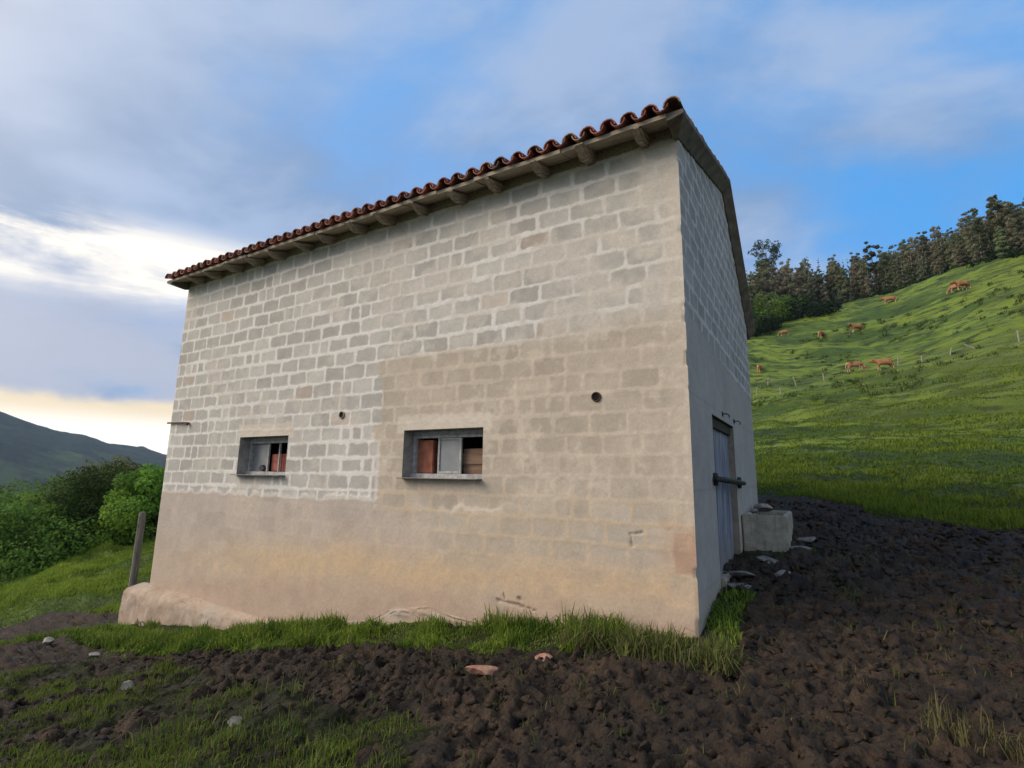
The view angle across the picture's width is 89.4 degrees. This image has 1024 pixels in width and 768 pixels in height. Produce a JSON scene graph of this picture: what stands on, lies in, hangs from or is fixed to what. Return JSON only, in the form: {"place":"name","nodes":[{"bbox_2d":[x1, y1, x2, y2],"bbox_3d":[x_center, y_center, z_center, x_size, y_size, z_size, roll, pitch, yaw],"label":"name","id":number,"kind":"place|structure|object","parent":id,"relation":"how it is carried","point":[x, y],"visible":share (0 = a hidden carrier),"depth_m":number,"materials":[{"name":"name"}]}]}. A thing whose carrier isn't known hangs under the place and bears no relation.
{"place":"outdoors","nodes":[
{"label":"outdoors","id":0,"kind":"place"},
{"bbox_2d":[0,411,166,502],"bbox_3d":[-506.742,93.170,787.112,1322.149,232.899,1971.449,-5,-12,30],"label":"hills","id":1,"kind":"structure","parent":0,"point":[29,452],"depth_m":688.20,"materials":[{"name":"plant"}]},
{"bbox_2d":[0,253,1023,767],"bbox_3d":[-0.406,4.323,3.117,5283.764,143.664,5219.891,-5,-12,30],"label":"ground","id":2,"kind":"structure","parent":0,"point":[780,365],"depth_m":4.70,"materials":[{"name":"soil"}]},
{"bbox_2d":[0,491,81,578],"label":"broadleaf tree","id":3,"kind":"object","parent":2,"relation":"on","point":[24,496],"visible":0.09,"depth_m":17.51,"materials":[{"name":"green plant"}]},
{"bbox_2d":[42,637,54,644],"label":"white stone","id":4,"kind":"object","parent":2,"relation":"on","point":[48,640],"visible":0.99,"depth_m":7.04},
{"bbox_2d":[2,473,94,555],"bbox_3d":[-18.387,6.408,20.621,5.765,5.708,5.643,0,-10,3],"label":"broadleaf tree","id":5,"kind":"object","parent":2,"relation":"on","point":[56,480],"visible":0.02,"depth_m":20.38,"materials":[{"name":"green plant"}]},
{"bbox_2d":[0,501,114,579],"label":"broadleaf tree","id":6,"kind":"object","parent":2,"relation":"on","point":[19,566],"visible":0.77,"depth_m":15.80,"materials":[{"name":"green plant"}]},
{"bbox_2d":[0,481,154,569],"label":"broadleaf tree","id":7,"kind":"object","parent":2,"relation":"on","point":[69,513],"visible":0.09,"depth_m":17.51,"materials":[{"name":"green plant"}]},
{"bbox_2d":[0,535,155,643],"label":"bank grass","id":8,"kind":"structure","parent":2,"relation":"on","point":[11,594],"depth_m":12.96,"materials":[{"name":"plant"}]},
{"bbox_2d":[16,460,162,563],"bbox_3d":[-14.268,4.857,18.650,5.410,4.222,4.476,11,-14,-43],"label":"broadleaf tree","id":9,"kind":"object","parent":2,"relation":"on","point":[84,478],"visible":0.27,"depth_m":17.61,"materials":[{"name":"green plant"}]},
{"bbox_2d":[81,454,144,493],"bbox_3d":[-19.513,7.415,25.380,5.717,7.892,4.951,-6,-12,33],"label":"broadleaf tree","id":10,"kind":"object","parent":2,"relation":"on","point":[125,462],"visible":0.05,"depth_m":25.95,"materials":[{"name":"green plant"}]},
{"bbox_2d":[81,463,164,550],"bbox_3d":[-12.753,4.552,18.140,2.815,3.553,3.456,-5,-12,30],"label":"broadleaf tree","id":11,"kind":"object","parent":2,"relation":"on","point":[132,508],"visible":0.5,"depth_m":17.32,"materials":[{"name":"green plant"}]},
{"bbox_2d":[121,680,133,689],"bbox_3d":[-3.610,2.854,4.866,0.107,0.129,0.067,2,-10,-4],"label":"flat stone","id":12,"kind":"object","parent":2,"relation":"on","point":[126,684],"visible":0.63,"depth_m":4.85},
{"bbox_2d":[128,512,145,586],"bbox_3d":[-7.209,3.583,9.861,0.199,2.232,0.146,-8,-14,41],"label":"fence post","id":13,"kind":"object","parent":2,"relation":"on","point":[140,526],"visible":0.63,"depth_m":9.89,"materials":[{"name":"grey wood"}]},
{"bbox_2d":[0,645,430,767],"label":"turf grass","id":14,"kind":"structure","parent":2,"relation":"on","point":[139,751],"depth_m":3.54,"materials":[{"name":"plant"}]},
{"bbox_2d":[123,674,345,767],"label":"tall grass","id":15,"kind":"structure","parent":2,"relation":"on","point":[207,705],"depth_m":3.49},
{"bbox_2d":[227,716,241,726],"bbox_3d":[-1.953,2.395,3.658,0.132,0.079,0.084,-1,-10,31],"label":"rock","id":16,"kind":"object","parent":2,"relation":"on","point":[233,718],"visible":0.59,"depth_m":3.64,"materials":[{"name":"grey stone"}]},
{"bbox_2d":[0,586,756,659],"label":"wall grass","id":17,"kind":"structure","parent":2,"relation":"on","point":[300,631],"depth_m":5.88,"materials":[{"name":"plant"}]},
{"bbox_2d":[118,96,757,637],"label":"barn","id":18,"kind":"structure","parent":2,"relation":"on","point":[518,382],"depth_m":6.50,"materials":[{"name":"concrete"}]},
{"bbox_2d":[230,435,288,475],"bbox_3d":[-3.849,1.185,8.446,1.845,1.100,0.742,-5,-12,30],"label":"window","id":19,"kind":"structure","parent":18,"relation":"in","point":[262,455],"depth_m":8.58,"materials":[{"name":"concrete"}]},
{"bbox_2d":[396,427,482,479],"bbox_3d":[-0.751,0.908,6.639,1.845,1.100,0.743,-5,-12,30],"label":"window","id":20,"kind":"structure","parent":18,"relation":"in","point":[451,453],"depth_m":6.67,"materials":[{"name":"concrete"}]},
{"bbox_2d":[713,429,733,571],"bbox_3d":[2.645,1.456,6.573,0.034,2.060,1.570,-5,-12,30],"label":"door","id":21,"kind":"structure","parent":18,"relation":"in","point":[720,441],"depth_m":6.69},
{"bbox_2d":[465,665,497,675],"bbox_3d":[-0.249,2.438,4.405,0.286,0.098,0.183,-3,-11,21],"label":"flat stone","id":22,"kind":"object","parent":2,"relation":"on","point":[487,670],"visible":0.84,"depth_m":4.35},
{"bbox_2d":[535,653,552,661],"bbox_3d":[0.276,2.375,4.491,0.159,0.063,0.090,-3,-6,7],"label":"flat stone","id":23,"kind":"object","parent":2,"relation":"on","point":[543,655],"visible":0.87,"depth_m":4.49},
{"bbox_2d":[551,616,756,679],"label":"tussock grass","id":24,"kind":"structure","parent":2,"relation":"on","point":[630,643],"depth_m":4.34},
{"bbox_2d":[724,571,754,576],"bbox_3d":[2.676,2.236,6.096,0.355,0.069,0.322,-11,-21,29],"label":"paving stone","id":25,"kind":"object","parent":2,"relation":"on","point":[739,573],"visible":0.84,"depth_m":5.99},
{"bbox_2d":[747,276,758,311],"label":"forest tree","id":26,"kind":"object","parent":2,"relation":"on","point":[752,288],"visible":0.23,"depth_m":89.56,"materials":[{"name":"green plant"}]},
{"bbox_2d":[753,319,764,335],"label":"bush","id":27,"kind":"object","parent":2,"relation":"on","point":[760,331],"visible":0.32,"depth_m":77.58,"materials":[{"name":"green plant"}]},
{"bbox_2d":[753,272,765,295],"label":"forest tree","id":28,"kind":"object","parent":2,"relation":"on","point":[760,285],"visible":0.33,"depth_m":89.77,"materials":[{"name":"green plant"}]},
{"bbox_2d":[755,260,771,284],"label":"forest tree","id":29,"kind":"object","parent":2,"relation":"on","point":[762,268],"visible":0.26,"depth_m":94.22,"materials":[{"name":"green plant"}]},
{"bbox_2d":[747,239,781,271],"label":"airy tree","id":30,"kind":"object","parent":2,"relation":"on","point":[773,250],"visible":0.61,"depth_m":101.60,"materials":[{"name":"green plant"}]},
{"bbox_2d":[742,510,792,552],"bbox_3d":[3.944,2.272,7.912,0.584,0.607,1.624,-5,-12,30],"label":"water trough","id":31,"kind":"object","parent":2,"relation":"on","point":[766,531],"visible":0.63,"depth_m":7.26,"materials":[{"name":"concrete"}]},
{"bbox_2d":[753,503,773,511],"bbox_3d":[4.070,2.001,8.373,0.350,0.132,0.323,4,-12,3],"label":"coping stone","id":32,"kind":"object","parent":31,"relation":"on","point":[761,507],"visible":0.9,"depth_m":8.29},
{"bbox_2d":[756,556,778,562],"bbox_3d":[3.190,2.195,6.467,0.249,0.071,0.205,5,-11,-21],"label":"paving stone","id":33,"kind":"object","parent":2,"relation":"on","point":[762,558],"visible":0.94,"depth_m":6.43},
{"bbox_2d":[762,277,773,310],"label":"forest tree","id":34,"kind":"object","parent":2,"relation":"on","point":[767,284],"visible":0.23,"depth_m":91.25,"materials":[{"name":"green plant"}]},
{"bbox_2d":[756,314,784,332],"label":"bush","id":35,"kind":"object","parent":2,"relation":"on","point":[772,322],"visible":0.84,"depth_m":78.70,"materials":[{"name":"green plant"}]},
{"bbox_2d":[764,260,777,281],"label":"forest tree","id":36,"kind":"object","parent":2,"relation":"on","point":[772,269],"visible":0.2,"depth_m":96.30,"materials":[{"name":"green plant"}]},
{"bbox_2d":[751,292,794,323],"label":"bush","id":37,"kind":"object","parent":2,"relation":"on","point":[760,305],"visible":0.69,"depth_m":82.90,"materials":[{"name":"green plant"}]},
{"bbox_2d":[769,276,780,307],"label":"forest tree","id":38,"kind":"object","parent":2,"relation":"on","point":[773,283],"visible":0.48,"depth_m":88.30,"materials":[{"name":"green plant"}]},
{"bbox_2d":[776,267,794,309],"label":"forest tree","id":39,"kind":"object","parent":2,"relation":"on","point":[782,279],"visible":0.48,"depth_m":90.79,"materials":[{"name":"green plant"}]},
{"bbox_2d":[779,258,793,288],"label":"forest tree","id":40,"kind":"object","parent":2,"relation":"on","point":[790,270],"visible":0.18,"depth_m":95.66,"materials":[{"name":"green plant"}]},
{"bbox_2d":[771,293,803,320],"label":"bush","id":41,"kind":"object","parent":2,"relation":"on","point":[788,296],"visible":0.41,"depth_m":83.28,"materials":[{"name":"green plant"}]},
{"bbox_2d":[791,269,804,297],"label":"forest tree","id":42,"kind":"object","parent":2,"relation":"on","point":[797,281],"visible":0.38,"depth_m":92.81,"materials":[{"name":"green plant"}]},
{"bbox_2d":[782,295,818,320],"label":"bush","id":43,"kind":"object","parent":2,"relation":"on","point":[804,304],"visible":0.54,"depth_m":82.02,"materials":[{"name":"green plant"}]},
{"bbox_2d":[796,536,815,542],"bbox_3d":[4.321,2.287,7.584,0.288,0.097,0.301,-12,-15,25],"label":"paving stone","id":44,"kind":"object","parent":2,"relation":"on","point":[808,539],"visible":0.84,"depth_m":7.51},
{"bbox_2d":[807,275,817,303],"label":"forest tree","id":45,"kind":"object","parent":2,"relation":"on","point":[810,280],"visible":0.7,"depth_m":90.91,"materials":[{"name":"green plant"}]},
{"bbox_2d":[801,299,841,317],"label":"bush","id":46,"kind":"object","parent":2,"relation":"on","point":[821,309],"visible":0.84,"depth_m":78.80,"materials":[{"name":"green plant"}]},
{"bbox_2d":[815,258,830,300],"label":"forest tree","id":47,"kind":"object","parent":2,"relation":"on","point":[819,280],"visible":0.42,"depth_m":95.69,"materials":[{"name":"green plant"}]},
{"bbox_2d":[819,284,829,301],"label":"forest tree","id":48,"kind":"object","parent":2,"relation":"on","point":[824,293],"visible":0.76,"depth_m":90.94,"materials":[{"name":"green plant"}]},
{"bbox_2d":[824,271,833,300],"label":"forest tree","id":49,"kind":"object","parent":2,"relation":"on","point":[827,279],"visible":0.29,"depth_m":97.40,"materials":[{"name":"green plant"}]},
{"bbox_2d":[828,259,841,299],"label":"forest tree","id":50,"kind":"object","parent":2,"relation":"on","point":[832,274],"visible":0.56,"depth_m":95.62,"materials":[{"name":"green plant"}]},
{"bbox_2d":[831,255,842,300],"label":"forest tree","id":51,"kind":"object","parent":2,"relation":"on","point":[834,295],"visible":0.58,"depth_m":94.29,"materials":[{"name":"green plant"}]},
{"bbox_2d":[835,264,848,302],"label":"forest tree","id":52,"kind":"object","parent":2,"relation":"on","point":[838,299],"visible":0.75,"depth_m":90.34,"materials":[{"name":"green plant"}]},
{"bbox_2d":[836,267,849,303],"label":"forest tree","id":53,"kind":"object","parent":2,"relation":"on","point":[846,288],"visible":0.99,"depth_m":90.17,"materials":[{"name":"green plant"}]},
{"bbox_2d":[849,276,855,301],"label":"forest tree","id":54,"kind":"object","parent":2,"relation":"on","point":[852,294],"visible":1,"depth_m":88.38,"materials":[{"name":"green plant"}]},
{"bbox_2d":[848,252,859,291],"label":"forest tree","id":55,"kind":"object","parent":2,"relation":"on","point":[858,257],"visible":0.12,"depth_m":98.25,"materials":[{"name":"green plant"}]},
{"bbox_2d":[845,361,866,371],"bbox_3d":[33.505,-1.707,50.363,1.862,1.082,0.519,-3,-11,20],"label":"cow","id":56,"kind":"object","parent":2,"relation":"on","point":[854,364],"visible":0.88,"depth_m":50.29},
{"bbox_2d":[850,262,862,296],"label":"forest tree","id":57,"kind":"object","parent":2,"relation":"on","point":[854,272],"visible":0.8,"depth_m":92.71,"materials":[{"name":"green plant"}]},
{"bbox_2d":[850,256,862,292],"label":"forest tree","id":58,"kind":"object","parent":2,"relation":"on","point":[853,260],"visible":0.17,"depth_m":95.52,"materials":[{"name":"green plant"}]},
{"bbox_2d":[849,323,863,332],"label":"cow","id":59,"kind":"object","parent":2,"relation":"on","point":[858,326],"visible":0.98,"depth_m":66.17},
{"bbox_2d":[858,266,866,294],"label":"forest tree","id":60,"kind":"object","parent":2,"relation":"on","point":[862,278],"visible":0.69,"depth_m":89.84,"materials":[{"name":"green plant"}]},
{"bbox_2d":[857,258,868,294],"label":"forest tree","id":61,"kind":"object","parent":2,"relation":"on","point":[861,264],"visible":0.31,"depth_m":91.52,"materials":[{"name":"green plant"}]},
{"bbox_2d":[864,274,873,296],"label":"forest tree","id":62,"kind":"object","parent":2,"relation":"on","point":[866,278],"visible":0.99,"depth_m":87.35,"materials":[{"name":"green plant"}]},
{"bbox_2d":[863,241,879,294],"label":"tall tree","id":63,"kind":"object","parent":2,"relation":"on","point":[872,264],"visible":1,"depth_m":87.99,"materials":[{"name":"green plant"}]},
{"bbox_2d":[724,498,1023,636],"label":"distant mud clods","id":64,"kind":"object","parent":2,"relation":"on","point":[954,534],"visible":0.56,"depth_m":6.27,"materials":[{"name":"soil"}]},
{"bbox_2d":[872,264,881,293],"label":"forest tree","id":65,"kind":"object","parent":2,"relation":"on","point":[877,278],"visible":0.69,"depth_m":89.53,"materials":[{"name":"green plant"}]},
{"bbox_2d":[868,358,894,370],"bbox_3d":[34.327,-1.823,48.088,2.013,1.125,0.539,-4,-11,25],"label":"cow","id":66,"kind":"object","parent":2,"relation":"on","point":[879,362],"visible":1,"depth_m":47.94},
{"bbox_2d":[876,252,892,287],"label":"forest tree","id":67,"kind":"object","parent":2,"relation":"on","point":[882,260],"visible":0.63,"depth_m":88.42,"materials":[{"name":"green plant"}]},
{"bbox_2d":[879,252,891,287],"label":"forest tree","id":68,"kind":"object","parent":2,"relation":"on","point":[888,260],"visible":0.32,"depth_m":89.30,"materials":[{"name":"green plant"}]},
{"bbox_2d":[748,270,1023,407],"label":"pasture tussocks","id":69,"kind":"object","parent":2,"relation":"on","point":[792,393],"visible":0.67,"depth_m":49.54,"materials":[{"name":"green plant"}]},
{"bbox_2d":[750,330,1023,395],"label":"wire fence","id":70,"kind":"object","parent":2,"relation":"on","point":[756,391],"visible":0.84,"depth_m":48.86,"materials":[{"name":"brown metal"}]},
{"bbox_2d":[752,346,1023,530],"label":"pasture grass","id":71,"kind":"structure","parent":2,"relation":"on","point":[871,499],"depth_m":12.79,"materials":[{"name":"plant"}]},
{"bbox_2d":[757,243,1023,322],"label":"undergrowth","id":72,"kind":"object","parent":2,"relation":"on","point":[991,256],"visible":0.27,"depth_m":69.71,"materials":[{"name":"green plant"}]},
{"bbox_2d":[886,258,899,287],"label":"forest tree","id":73,"kind":"object","parent":2,"relation":"on","point":[890,274],"visible":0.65,"depth_m":85.68,"materials":[{"name":"green plant"}]},
{"bbox_2d":[888,245,903,285],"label":"forest tree","id":74,"kind":"object","parent":2,"relation":"on","point":[893,255],"visible":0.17,"depth_m":91.07,"materials":[{"name":"green plant"}]},
{"bbox_2d":[891,261,901,289],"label":"forest tree","id":75,"kind":"object","parent":2,"relation":"on","point":[897,278],"visible":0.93,"depth_m":82.75,"materials":[{"name":"green plant"}]},
{"bbox_2d":[899,260,908,287],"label":"forest tree","id":76,"kind":"object","parent":2,"relation":"on","point":[903,276],"visible":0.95,"depth_m":81.28,"materials":[{"name":"green plant"}]},
{"bbox_2d":[897,239,914,282],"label":"forest tree","id":77,"kind":"object","parent":2,"relation":"on","point":[904,262],"visible":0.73,"depth_m":85.06,"materials":[{"name":"green plant"}]},
{"bbox_2d":[907,251,915,284],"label":"forest tree","id":78,"kind":"object","parent":2,"relation":"on","point":[911,270],"visible":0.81,"depth_m":82.45,"materials":[{"name":"green plant"}]},
{"bbox_2d":[903,237,921,277],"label":"forest tree","id":79,"kind":"object","parent":2,"relation":"on","point":[910,240],"visible":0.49,"depth_m":84.23,"materials":[{"name":"green plant"}]},
{"bbox_2d":[916,249,922,280],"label":"forest tree","id":80,"kind":"object","parent":2,"relation":"on","point":[918,268],"visible":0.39,"depth_m":78.84,"materials":[{"name":"green plant"}]},
{"bbox_2d":[913,231,930,276],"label":"forest tree","id":81,"kind":"object","parent":2,"relation":"on","point":[922,238],"visible":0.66,"depth_m":81.75,"materials":[{"name":"green plant"}]},
{"bbox_2d":[919,254,926,281],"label":"forest tree","id":82,"kind":"object","parent":2,"relation":"on","point":[924,273],"visible":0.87,"depth_m":76.80,"materials":[{"name":"green plant"}]},
{"bbox_2d":[926,245,938,273],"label":"forest tree","id":83,"kind":"object","parent":2,"relation":"on","point":[931,266],"visible":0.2,"depth_m":80.93,"materials":[{"name":"green plant"}]},
{"bbox_2d":[926,226,944,269],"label":"forest tree","id":84,"kind":"object","parent":2,"relation":"on","point":[934,240],"visible":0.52,"depth_m":78.90,"materials":[{"name":"green plant"}]},
{"bbox_2d":[933,242,944,274],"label":"forest tree","id":85,"kind":"object","parent":2,"relation":"on","point":[938,260],"visible":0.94,"depth_m":74.29,"materials":[{"name":"green plant"}]},
{"bbox_2d":[941,231,950,269],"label":"forest tree","id":86,"kind":"object","parent":2,"relation":"on","point":[946,264],"visible":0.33,"depth_m":75.60,"materials":[{"name":"green plant"}]},
{"bbox_2d":[944,239,956,267],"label":"forest tree","id":87,"kind":"object","parent":2,"relation":"on","point":[948,256],"visible":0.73,"depth_m":73.18,"materials":[{"name":"green plant"}]},
{"bbox_2d":[950,247,961,266],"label":"forest tree","id":88,"kind":"object","parent":2,"relation":"on","point":[954,256],"visible":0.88,"depth_m":71.53,"materials":[{"name":"green plant"}]},
{"bbox_2d":[949,280,970,290],"bbox_3d":[52.358,-11.536,60.487,2.113,1.181,0.566,-1,-10,11],"label":"cow","id":89,"kind":"object","parent":2,"relation":"on","point":[965,283],"visible":0.98,"depth_m":60.34},
{"bbox_2d":[955,241,966,266],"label":"forest tree","id":90,"kind":"object","parent":2,"relation":"on","point":[960,250],"visible":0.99,"depth_m":70.92,"materials":[{"name":"green plant"}]},
{"bbox_2d":[954,233,968,262],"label":"forest tree","id":91,"kind":"object","parent":2,"relation":"on","point":[959,239],"visible":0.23,"depth_m":73.39,"materials":[{"name":"green plant"}]},
{"bbox_2d":[902,686,1023,764],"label":"dry grass","id":92,"kind":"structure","parent":2,"relation":"on","point":[961,737],"depth_m":2.82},
{"bbox_2d":[956,212,970,259],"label":"forest tree","id":93,"kind":"object","parent":2,"relation":"on","point":[961,226],"visible":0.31,"depth_m":76.76,"materials":[{"name":"green plant"}]},
{"bbox_2d":[962,222,979,262],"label":"forest tree","id":94,"kind":"object","parent":2,"relation":"on","point":[970,242],"visible":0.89,"depth_m":68.33,"materials":[{"name":"green plant"}]},
{"bbox_2d":[966,208,987,251],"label":"forest tree","id":95,"kind":"object","parent":2,"relation":"on","point":[976,220],"visible":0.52,"depth_m":68.97,"materials":[{"name":"green plant"}]},
{"bbox_2d":[974,225,987,255],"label":"forest tree","id":96,"kind":"object","parent":2,"relation":"on","point":[981,234],"visible":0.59,"depth_m":67.96,"materials":[{"name":"green plant"}]},
{"bbox_2d":[976,232,986,261],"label":"forest tree","id":97,"kind":"object","parent":2,"relation":"on","point":[982,256],"visible":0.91,"depth_m":66.31,"materials":[{"name":"green plant"}]},
{"bbox_2d":[985,206,1004,249],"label":"forest tree","id":98,"kind":"object","parent":2,"relation":"on","point":[990,235],"visible":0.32,"depth_m":68.94,"materials":[{"name":"green plant"}]},
{"bbox_2d":[985,194,1005,236],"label":"tall tree","id":99,"kind":"object","parent":2,"relation":"on","point":[994,204],"visible":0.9,"depth_m":66.31,"materials":[{"name":"green plant"}]},
{"bbox_2d":[992,228,1005,257],"bbox_3d":[60.093,-17.055,63.759,1.270,4.399,1.269,3,-10,-11],"label":"forest tree","id":100,"kind":"object","parent":2,"relation":"on","point":[996,232],"visible":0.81,"depth_m":63.83,"materials":[{"name":"green plant"}]},
{"bbox_2d":[994,204,1008,247],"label":"forest tree","id":101,"kind":"object","parent":2,"relation":"on","point":[1005,205],"visible":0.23,"depth_m":67.38,"materials":[{"name":"green plant"}]},
{"bbox_2d":[994,227,1011,256],"bbox_3d":[60.036,-17.091,63.334,1.574,4.596,1.272,-6,-12,32],"label":"forest tree","id":102,"kind":"object","parent":2,"relation":"on","point":[1003,243],"visible":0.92,"depth_m":63.28,"materials":[{"name":"green plant"}]},
{"bbox_2d":[1003,214,1020,249],"bbox_3d":[61.329,-18.174,63.538,1.349,5.611,1.735,1,-10,-2],"label":"forest tree","id":103,"kind":"object","parent":2,"relation":"on","point":[1009,226],"visible":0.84,"depth_m":63.32,"materials":[{"name":"green plant"}]},
{"bbox_2d":[1005,203,1023,243],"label":"forest tree","id":104,"kind":"object","parent":2,"relation":"on","point":[1014,214],"visible":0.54,"depth_m":65.27,"materials":[{"name":"green plant"}]},
{"bbox_2d":[1012,204,1023,242],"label":"forest tree","id":105,"kind":"object","parent":2,"relation":"on","point":[1019,215],"visible":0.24,"depth_m":67.09,"materials":[{"name":"green plant"}]},
{"bbox_2d":[0,0,1023,454],"label":"sky","id":106,"kind":"structure","parent":0,"point":[142,141],"materials":[{"name":"blue"}]},
{"bbox_2d":[32,543,1023,767],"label":"stray grass","id":107,"kind":"structure","parent":0,"point":[849,593],"depth_m":3.88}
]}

